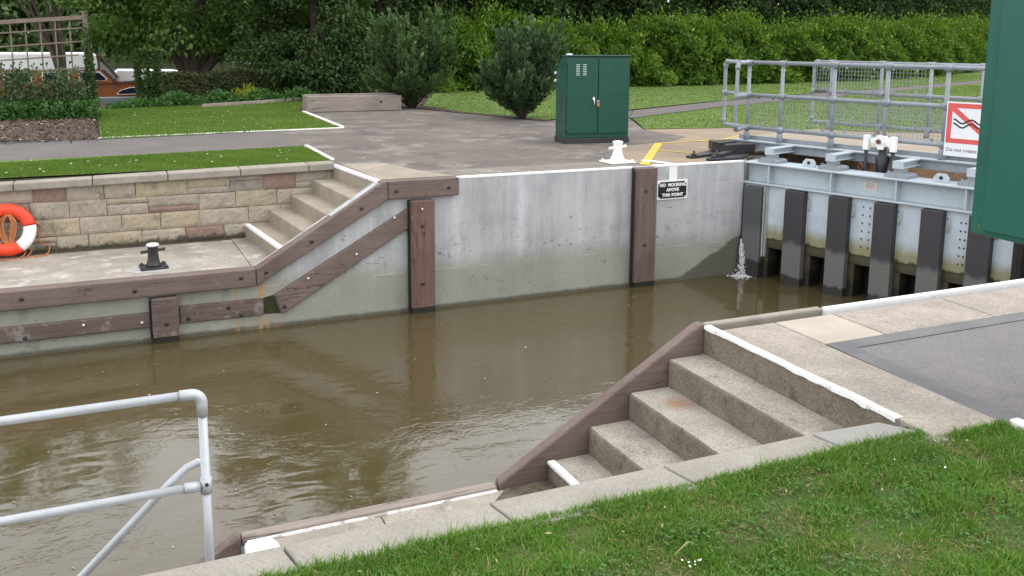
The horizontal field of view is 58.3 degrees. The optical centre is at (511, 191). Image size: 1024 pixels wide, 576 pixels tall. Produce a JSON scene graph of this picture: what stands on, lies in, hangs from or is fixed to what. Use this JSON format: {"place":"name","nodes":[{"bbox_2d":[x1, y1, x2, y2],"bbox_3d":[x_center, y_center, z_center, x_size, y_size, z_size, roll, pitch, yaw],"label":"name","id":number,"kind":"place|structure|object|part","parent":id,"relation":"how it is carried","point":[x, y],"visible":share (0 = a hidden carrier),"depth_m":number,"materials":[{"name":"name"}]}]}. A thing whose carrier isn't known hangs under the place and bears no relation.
{"place":"outdoors","nodes":[
{"label":"outdoors","id":0,"kind":"place"},
{"bbox_2d":[100,54,146,61],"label":"ground","id":1,"kind":"structure","parent":0,"point":[125,60],"depth_m":96.69,"materials":[{"name":"green plant"}]},
{"bbox_2d":[0,0,53,51],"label":"tree","id":2,"kind":"object","parent":1,"relation":"on","point":[7,12],"visible":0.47,"depth_m":92.70,"materials":[{"name":"green plant"}]},
{"bbox_2d":[1,0,52,51],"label":"tree","id":3,"kind":"object","parent":1,"relation":"on","point":[29,25],"visible":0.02,"depth_m":98.29,"materials":[{"name":"green plant"}]},
{"bbox_2d":[16,0,192,61],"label":"tree","id":4,"kind":"object","parent":1,"relation":"on","point":[77,36],"visible":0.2,"depth_m":94.15,"materials":[{"name":"green plant"}]},
{"bbox_2d":[0,24,368,61],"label":"bank scrub","id":5,"kind":"object","parent":1,"relation":"on","point":[35,35],"visible":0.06,"depth_m":93.62,"materials":[{"name":"green plant"}]},
{"bbox_2d":[177,0,245,57],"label":"tree","id":6,"kind":"object","parent":1,"relation":"on","point":[192,5],"visible":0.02,"depth_m":97.68,"materials":[{"name":"green plant"}]},
{"bbox_2d":[170,0,307,63],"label":"tree","id":7,"kind":"object","parent":1,"relation":"on","point":[245,2],"visible":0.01,"depth_m":100.07,"materials":[{"name":"green plant"}]},
{"bbox_2d":[0,238,267,287],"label":"quay","id":8,"kind":"structure","parent":0,"point":[55,268],"depth_m":10.21,"materials":[{"name":"concrete"}]},
{"bbox_2d":[0,204,36,255],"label":"life ring","id":9,"kind":"object","parent":8,"relation":"on","point":[25,218],"visible":1,"depth_m":10.30,"materials":[{"name":"orange plastic"}]},
{"bbox_2d":[0,214,49,260],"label":"rope","id":10,"kind":"object","parent":9,"relation":"hanging from","point":[12,227],"visible":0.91,"depth_m":10.28,"materials":[{"name":"orange fabric"}]},
{"bbox_2d":[0,238,229,256],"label":"dirt","id":11,"kind":"structure","parent":8,"relation":"on","point":[112,248],"depth_m":10.82,"materials":[{"name":"brown soil"}]},
{"bbox_2d":[122,263,183,273],"bbox_3d":[-3.885,0.830,9.926,0.620,0.014,0.392,-4,10,-23],"label":"cement patch","id":12,"kind":"object","parent":8,"relation":"on","point":[137,269],"visible":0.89,"depth_m":9.86,"materials":[{"name":"grey concrete"}]},
{"bbox_2d":[139,243,168,270],"bbox_3d":[-3.883,0.686,9.924,0.279,0.270,0.248,-5,11,-27],"label":"mooring bollard","id":13,"kind":"object","parent":12,"relation":"on","point":[153,260],"visible":1,"depth_m":9.88,"materials":[{"name":"black metal"}]},
{"bbox_2d":[0,161,334,254],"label":"retaining wall","id":14,"kind":"structure","parent":8,"relation":"on","point":[112,210],"depth_m":10.97,"materials":[{"name":"beige stone"}]},
{"bbox_2d":[245,164,383,254],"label":"stone steps","id":15,"kind":"structure","parent":8,"relation":"on","point":[303,213],"depth_m":11.02,"materials":[{"name":"beige stone"}]},
{"bbox_2d":[0,131,299,160],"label":"path","id":16,"kind":"structure","parent":0,"point":[105,147],"depth_m":13.65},
{"bbox_2d":[0,145,331,177],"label":"lawn","id":17,"kind":"structure","parent":0,"point":[126,163],"depth_m":11.82,"materials":[{"name":"green plant"}]},
{"bbox_2d":[102,61,256,83],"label":"river","id":18,"kind":"structure","parent":0,"point":[220,65],"depth_m":84.38,"materials":[{"name":"liquid"}]},
{"bbox_2d":[0,52,177,103],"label":"cabin cruiser","id":19,"kind":"object","parent":18,"relation":"on","point":[120,86],"visible":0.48,"depth_m":31.62,"materials":[{"name":"white plastic"}]},
{"bbox_2d":[98,100,337,138],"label":"lawn","id":20,"kind":"structure","parent":0,"point":[201,123],"depth_m":17.23,"materials":[{"name":"green plant"}]},
{"bbox_2d":[202,98,302,106],"bbox_3d":[-6.158,-2.191,22.457,0.070,0.105,3.412,7,11,34],"label":"timber edging","id":21,"kind":"object","parent":20,"relation":"on","point":[239,103],"visible":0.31,"depth_m":22.04,"materials":[{"name":"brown wood"}]},
{"bbox_2d":[275,490,503,550],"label":"quay","id":22,"kind":"structure","parent":0,"point":[282,542],"depth_m":4.52,"materials":[{"name":"concrete"}]},
{"bbox_2d":[495,480,554,500],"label":"dirt","id":23,"kind":"structure","parent":22,"relation":"on","point":[525,489],"depth_m":4.82,"materials":[{"name":"brown soil"}]},
{"bbox_2d":[342,163,452,179],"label":"pavement","id":24,"kind":"structure","parent":0,"point":[380,171],"depth_m":11.15,"materials":[{"name":"beige concrete"}]},
{"bbox_2d":[0,273,867,575],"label":"water","id":25,"kind":"structure","parent":0,"point":[376,415],"depth_m":7.93,"materials":[{"name":"brown liquid"}]},
{"bbox_2d":[2,301,645,567],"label":"floating scraps","id":26,"kind":"object","parent":25,"relation":"on","point":[295,407],"visible":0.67,"depth_m":8.07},
{"bbox_2d":[727,239,750,278],"bbox_3d":[3.194,0.922,12.463,0.512,0.544,0.395,-4,10,-23],"label":"water spray","id":27,"kind":"object","parent":25,"relation":"on","point":[741,265],"visible":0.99,"depth_m":12.51,"materials":[{"name":"liquid"}]},
{"bbox_2d":[1016,244,1023,279],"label":"lock gate","id":28,"kind":"structure","parent":25,"relation":"in","point":[1020,269],"depth_m":9.90,"materials":[{"name":"grey wood"}]},
{"bbox_2d":[0,80,978,181],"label":"ground","id":29,"kind":"structure","parent":0,"point":[77,175],"depth_m":16.17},
{"bbox_2d":[0,116,99,142],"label":"flower bed","id":30,"kind":"object","parent":29,"relation":"on","point":[62,129],"visible":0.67,"depth_m":15.46,"materials":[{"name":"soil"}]},
{"bbox_2d":[0,52,61,118],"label":"rose bush","id":31,"kind":"object","parent":30,"relation":"on","point":[30,90],"visible":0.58,"depth_m":17.68,"materials":[{"name":"green plant"}]},
{"bbox_2d":[0,11,91,100],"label":"trellis","id":32,"kind":"object","parent":30,"relation":"on","point":[83,18],"visible":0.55,"depth_m":18.09,"materials":[{"name":"brown wood"}]},
{"bbox_2d":[81,3,98,105],"bbox_3d":[-8.483,-2.621,18.409,0.292,2.323,0.339,-4,10,-23],"label":"climbing plant","id":33,"kind":"object","parent":32,"relation":"attached to","point":[91,64],"visible":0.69,"depth_m":18.38,"materials":[{"name":"green plant"}]},
{"bbox_2d":[0,95,101,120],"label":"ground cover","id":34,"kind":"object","parent":30,"relation":"on","point":[90,112],"visible":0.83,"depth_m":17.52,"materials":[{"name":"green plant"}]},
{"bbox_2d":[35,61,96,117],"bbox_3d":[-8.763,-1.978,18.045,1.145,1.215,0.912,-4,10,-23],"label":"rose bush","id":35,"kind":"object","parent":30,"relation":"on","point":[66,91],"visible":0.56,"depth_m":17.94,"materials":[{"name":"green plant"}]},
{"bbox_2d":[17,0,100,93],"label":"riverside tree","id":36,"kind":"object","parent":29,"relation":"on","point":[59,35],"visible":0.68,"depth_m":23.08,"materials":[{"name":"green plant"}]},
{"bbox_2d":[0,127,343,143],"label":"kerb","id":37,"kind":"structure","parent":29,"relation":"on","point":[26,141],"depth_m":15.05,"materials":[{"name":"white paint"}]},
{"bbox_2d":[50,0,344,93],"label":"riverside tree","id":38,"kind":"object","parent":29,"relation":"on","point":[197,52],"visible":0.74,"depth_m":25.67,"materials":[{"name":"green plant"}]},
{"bbox_2d":[262,0,297,61],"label":"ivy clad tree","id":39,"kind":"object","parent":29,"relation":"on","point":[268,28],"visible":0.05,"depth_m":26.48,"materials":[{"name":"green plant"}]},
{"bbox_2d":[259,0,361,19],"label":"woodland tree","id":40,"kind":"object","parent":29,"relation":"on","point":[308,5],"visible":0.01,"depth_m":30.94,"materials":[{"name":"green plant"}]},
{"bbox_2d":[100,84,547,120],"bbox_3d":[5.202,-4.459,36.705,13.115,0.001,43.179,7,11,33],"label":"flower bed","id":41,"kind":"object","parent":29,"relation":"on","point":[402,105],"visible":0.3,"depth_m":21.22,"materials":[{"name":"soil"}]},
{"bbox_2d":[132,46,164,99],"bbox_3d":[-8.654,-2.727,21.846,0.747,1.492,0.670,-4,10,-23],"label":"clipped shrub","id":42,"kind":"object","parent":41,"relation":"on","point":[153,53],"visible":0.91,"depth_m":21.64,"materials":[{"name":"green plant"}]},
{"bbox_2d":[147,67,273,100],"bbox_3d":[-7.724,-2.721,23.510,0.987,0.981,3.529,8,12,39],"label":"beech hedge","id":43,"kind":"object","parent":41,"relation":"on","point":[202,83],"visible":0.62,"depth_m":23.40,"materials":[{"name":"green plant"}]},
{"bbox_2d":[104,86,316,108],"bbox_3d":[-7.192,-2.313,22.406,5.458,0.492,1.639,-7,12,-37],"label":"ground cover","id":44,"kind":"object","parent":41,"relation":"on","point":[180,97],"visible":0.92,"depth_m":22.03,"materials":[{"name":"green plant"}]},
{"bbox_2d":[230,83,266,99],"bbox_3d":[-6.628,-2.461,22.939,0.918,0.555,0.842,2,10,11],"label":"euphorbia","id":45,"kind":"object","parent":41,"relation":"on","point":[245,92],"visible":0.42,"depth_m":22.86,"materials":[{"name":"yellow plant"}]},
{"bbox_2d":[227,0,386,94],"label":"ivy clad tree","id":46,"kind":"object","parent":41,"relation":"on","point":[315,62],"visible":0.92,"depth_m":24.54,"materials":[{"name":"green plant"}]},
{"bbox_2d":[318,0,465,89],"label":"yew tree","id":47,"kind":"object","parent":41,"relation":"on","point":[382,6],"visible":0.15,"depth_m":27.95,"materials":[{"name":"green plant"}]},
{"bbox_2d":[413,0,535,23],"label":"woodland tree","id":48,"kind":"object","parent":41,"relation":"on","point":[517,5],"visible":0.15,"depth_m":32.20,"materials":[{"name":"green plant"}]},
{"bbox_2d":[532,0,650,30],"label":"woodland tree","id":49,"kind":"object","parent":41,"relation":"on","point":[615,2],"visible":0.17,"depth_m":35.03,"materials":[{"name":"green plant"}]},
{"bbox_2d":[361,3,465,108],"bbox_3d":[-2.321,-3.119,21.104,2.285,2.505,2.077,-4,10,-23],"label":"juniper bush","id":50,"kind":"object","parent":29,"relation":"on","point":[416,64],"visible":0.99,"depth_m":20.86,"materials":[{"name":"green plant"}]},
{"bbox_2d":[274,108,683,170],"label":"yard","id":51,"kind":"structure","parent":29,"relation":"on","point":[423,140],"depth_m":14.60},
{"bbox_2d":[305,145,333,161],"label":"kerb","id":52,"kind":"structure","parent":51,"relation":"on","point":[321,153],"depth_m":12.79,"materials":[{"name":"white paint"}]},
{"bbox_2d":[302,111,343,126],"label":"kerb","id":53,"kind":"structure","parent":51,"relation":"on","point":[325,120],"depth_m":17.99,"materials":[{"name":"white paint"}]},
{"bbox_2d":[302,93,400,112],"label":"timber beam","id":54,"kind":"structure","parent":51,"relation":"on","point":[345,102],"depth_m":20.28,"materials":[{"name":"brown wood"}]},
{"bbox_2d":[554,54,631,143],"bbox_3d":[1.268,-1.484,14.478,1.115,1.389,0.535,-2,10,-16],"label":"equipment cabinet","id":55,"kind":"object","parent":51,"relation":"on","point":[592,98],"visible":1,"depth_m":14.27,"materials":[{"name":"green metal"}]},
{"bbox_3d":[1.083,-1.479,14.176,0.523,1.155,0.059,-2,10,-16],"label":"door","id":56,"kind":"part","parent":55,"relation":"part of","materials":[{"name":"green paint"}]},
{"bbox_3d":[1.584,-1.501,14.333,0.503,1.155,0.023,-2,10,-16],"label":"door","id":57,"kind":"part","parent":55,"relation":"part of","materials":[{"name":"green paint"}]},
{"bbox_2d":[469,14,573,119],"bbox_3d":[0.217,-2.543,18.608,1.926,2.229,1.861,3,10,17],"label":"juniper bush","id":58,"kind":"object","parent":29,"relation":"on","point":[518,82],"visible":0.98,"depth_m":18.20,"materials":[{"name":"green plant"}]},
{"bbox_2d":[351,0,990,83],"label":"evergreen thicket","id":59,"kind":"object","parent":29,"relation":"on","point":[766,9],"visible":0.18,"depth_m":37.99,"materials":[{"name":"green plant"}]},
{"bbox_2d":[612,128,940,165],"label":"yard","id":60,"kind":"structure","parent":29,"relation":"on","point":[637,153],"depth_m":14.17,"materials":[{"name":"beige concrete"}]},
{"bbox_2d":[640,143,661,164],"bbox_3d":[2.016,-0.566,13.184,0.120,0.001,2.614,3,10,13],"label":"yellow line","id":61,"kind":"object","parent":60,"relation":"on","point":[652,152],"visible":1,"depth_m":13.08,"materials":[{"name":"yellow paint"}]},
{"bbox_2d":[666,135,738,142],"bbox_3d":[3.199,-0.855,14.974,2.061,0.001,0.290,-7,12,-39],"label":"yellow line","id":62,"kind":"object","parent":60,"relation":"on","point":[706,140],"visible":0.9,"depth_m":14.84,"materials":[{"name":"paint"}]},
{"bbox_2d":[686,139,754,160],"bbox_3d":[2.975,-0.607,12.893,0.716,0.188,1.338,6,11,31],"label":"gate collar","id":63,"kind":"object","parent":60,"relation":"on","point":[729,149],"visible":0.97,"depth_m":12.84,"materials":[{"name":"black metal"}]},
{"bbox_2d":[384,162,646,179],"bbox_3d":[0.037,-0.280,11.423,3.490,0.001,0.560,-4,10,-23],"label":"coping","id":64,"kind":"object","parent":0,"point":[514,169],"visible":0.83,"depth_m":11.50,"materials":[{"name":"grey concrete"}]},
{"bbox_2d":[599,140,635,164],"bbox_3d":[1.394,-0.534,12.108,0.371,0.286,0.330,-4,11,-26],"label":"mooring bollard","id":65,"kind":"object","parent":64,"relation":"on","point":[617,157],"visible":1,"depth_m":12.05,"materials":[{"name":"white metal"}]},
{"bbox_2d":[235,417,1023,575],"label":"lawn","id":66,"kind":"structure","parent":0,"point":[865,521],"depth_m":3.01,"materials":[{"name":"green plant"}]},
{"bbox_2d":[674,541,696,555],"bbox_3d":[0.543,1.115,2.881,0.103,0.020,0.014,-6,12,-35],"label":"twig","id":67,"kind":"object","parent":66,"relation":"on","point":[683,546],"visible":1,"depth_m":2.88,"materials":[{"name":"wood"}]},
{"bbox_2d":[370,433,1023,575],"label":"thatch","id":68,"kind":"object","parent":66,"relation":"on","point":[883,552],"visible":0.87,"depth_m":3.06,"materials":[{"name":"green plant"}]},
{"bbox_2d":[375,434,1023,575],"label":"clover","id":69,"kind":"object","parent":66,"relation":"on","point":[680,530],"visible":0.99,"depth_m":3.04,"materials":[{"name":"green plant"}]},
{"bbox_2d":[424,71,981,119],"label":"lawn","id":70,"kind":"structure","parent":0,"point":[437,94],"depth_m":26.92,"materials":[{"name":"green plant"}]},
{"bbox_2d":[393,0,988,91],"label":"laurel hedge","id":71,"kind":"object","parent":70,"relation":"on","point":[659,50],"visible":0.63,"depth_m":34.20,"materials":[{"name":"green plant"}]},
{"bbox_2d":[651,0,744,18],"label":"woodland tree","id":72,"kind":"object","parent":70,"relation":"on","point":[711,2],"visible":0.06,"depth_m":38.40,"materials":[{"name":"green plant"}]},
{"bbox_2d":[886,0,929,11],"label":"woodland tree","id":73,"kind":"object","parent":70,"relation":"on","point":[921,4],"depth_m":49.39,"materials":[{"name":"green plant"}]},
{"bbox_2d":[629,80,980,117],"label":"path","id":74,"kind":"structure","parent":0,"point":[658,111],"depth_m":23.72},
{"bbox_2d":[633,83,980,131],"bbox_3d":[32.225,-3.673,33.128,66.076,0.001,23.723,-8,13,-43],"label":"lawn","id":75,"kind":"structure","parent":0,"point":[696,118],"depth_m":19.65,"materials":[{"name":"green plant"}]},
{"bbox_2d":[5,97,936,172],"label":"daisies","id":76,"kind":"object","parent":75,"relation":"on","point":[335,124],"visible":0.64,"depth_m":17.00,"materials":[{"name":"white plant"}]},
{"bbox_2d":[773,0,867,19],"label":"woodland tree","id":77,"kind":"object","parent":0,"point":[836,1],"visible":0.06,"depth_m":43.69,"materials":[{"name":"green plant"}]},
{"bbox_2d":[722,286,1023,437],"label":"pavement","id":78,"kind":"structure","parent":0,"point":[801,343],"depth_m":4.96,"materials":[{"name":"beige concrete"}]},
{"bbox_2d":[826,320,1023,418],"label":"asphalt","id":79,"kind":"structure","parent":0,"point":[985,364],"depth_m":4.70,"materials":[{"name":"grey asphalt"}]},
{"bbox_2d":[827,312,1023,424],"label":"paving border","id":80,"kind":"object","parent":79,"relation":"on","point":[849,347],"depth_m":4.72,"materials":[{"name":"grey concrete"}]},
{"bbox_2d":[970,0,1023,244],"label":"control cabinet","id":81,"kind":"object","parent":79,"relation":"on","point":[998,206],"visible":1,"depth_m":4.22,"materials":[{"name":"green metal"}]},
{"bbox_3d":[2.393,-0.378,3.928,0.021,1.250,0.745,-4,10,-23],"label":"door","id":82,"kind":"part","parent":81,"relation":"part of","materials":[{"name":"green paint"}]},
{"bbox_2d":[1010,418,1023,430],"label":"kerb","id":83,"kind":"structure","parent":79,"relation":"on","point":[1018,422],"depth_m":3.84,"materials":[{"name":"white paint"}]},
{"label":"ground","id":84,"kind":"structure","parent":0,"visible":0},
{"bbox_2d":[0,153,967,358],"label":"lock wall","id":85,"kind":"structure","parent":84,"relation":"on","point":[413,245],"depth_m":10.74,"materials":[{"name":"concrete"}]},
{"bbox_2d":[657,179,687,199],"bbox_3d":[2.094,-0.030,11.993,0.474,0.254,0.022,-4,10,-23],"label":"mooring sign","id":86,"kind":"object","parent":85,"relation":"attached to","point":[671,189],"visible":0.99,"depth_m":11.98,"materials":[{"name":"white paint"}]},
{"bbox_2d":[740,145,1018,300],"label":"lock gate","id":87,"kind":"structure","parent":85,"relation":"attached to","point":[834,226],"depth_m":11.32,"materials":[{"name":"grey metal"}]},
{"bbox_2d":[721,59,984,172],"bbox_3d":[5.829,-0.962,11.510,2.741,1.280,6.791,-8,12,-40],"label":"footbridge","id":88,"kind":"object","parent":87,"relation":"attached to","point":[926,149],"visible":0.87,"depth_m":12.55,"materials":[{"name":"grey metal"}]},
{"bbox_2d":[857,134,897,172],"bbox_3d":[4.616,-0.168,11.613,0.219,1.105,0.464,-8,13,-42],"label":"paddle gear","id":89,"kind":"object","parent":88,"relation":"attached to","point":[882,144],"visible":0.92,"depth_m":11.49,"materials":[{"name":"white paint"}]},
{"bbox_2d":[943,101,981,158],"bbox_3d":[5.356,-0.719,10.706,0.014,0.642,0.595,-8,12,-40],"label":"warning sign","id":90,"kind":"object","parent":88,"relation":"attached to","point":[962,129],"visible":0.73,"depth_m":10.77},
{"bbox_2d":[193,279,1023,564],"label":"lock wall","id":91,"kind":"structure","parent":84,"relation":"on","point":[569,438],"depth_m":5.00,"materials":[{"name":"concrete"}]},
{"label":"ground","id":92,"kind":"structure","parent":0,"visible":0},
{"bbox_2d":[244,538,279,553],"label":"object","id":93,"kind":"structure","parent":92,"relation":"on","point":[258,545],"depth_m":4.25,"materials":[{"name":"paint"}]},
{"bbox_2d":[142,422,948,575],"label":"retaining wall","id":94,"kind":"structure","parent":92,"relation":"on","point":[687,471],"depth_m":3.17,"materials":[{"name":"grey concrete"}]},
{"bbox_2d":[0,389,213,575],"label":"handrail","id":95,"kind":"object","parent":94,"relation":"attached to","point":[203,485],"visible":1,"depth_m":3.25,"materials":[{"name":"grey metal"}]},
{"bbox_2d":[547,325,902,487],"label":"stone steps","id":96,"kind":"structure","parent":92,"relation":"on","point":[725,392],"depth_m":4.70,"materials":[{"name":"concrete"}]}
]}

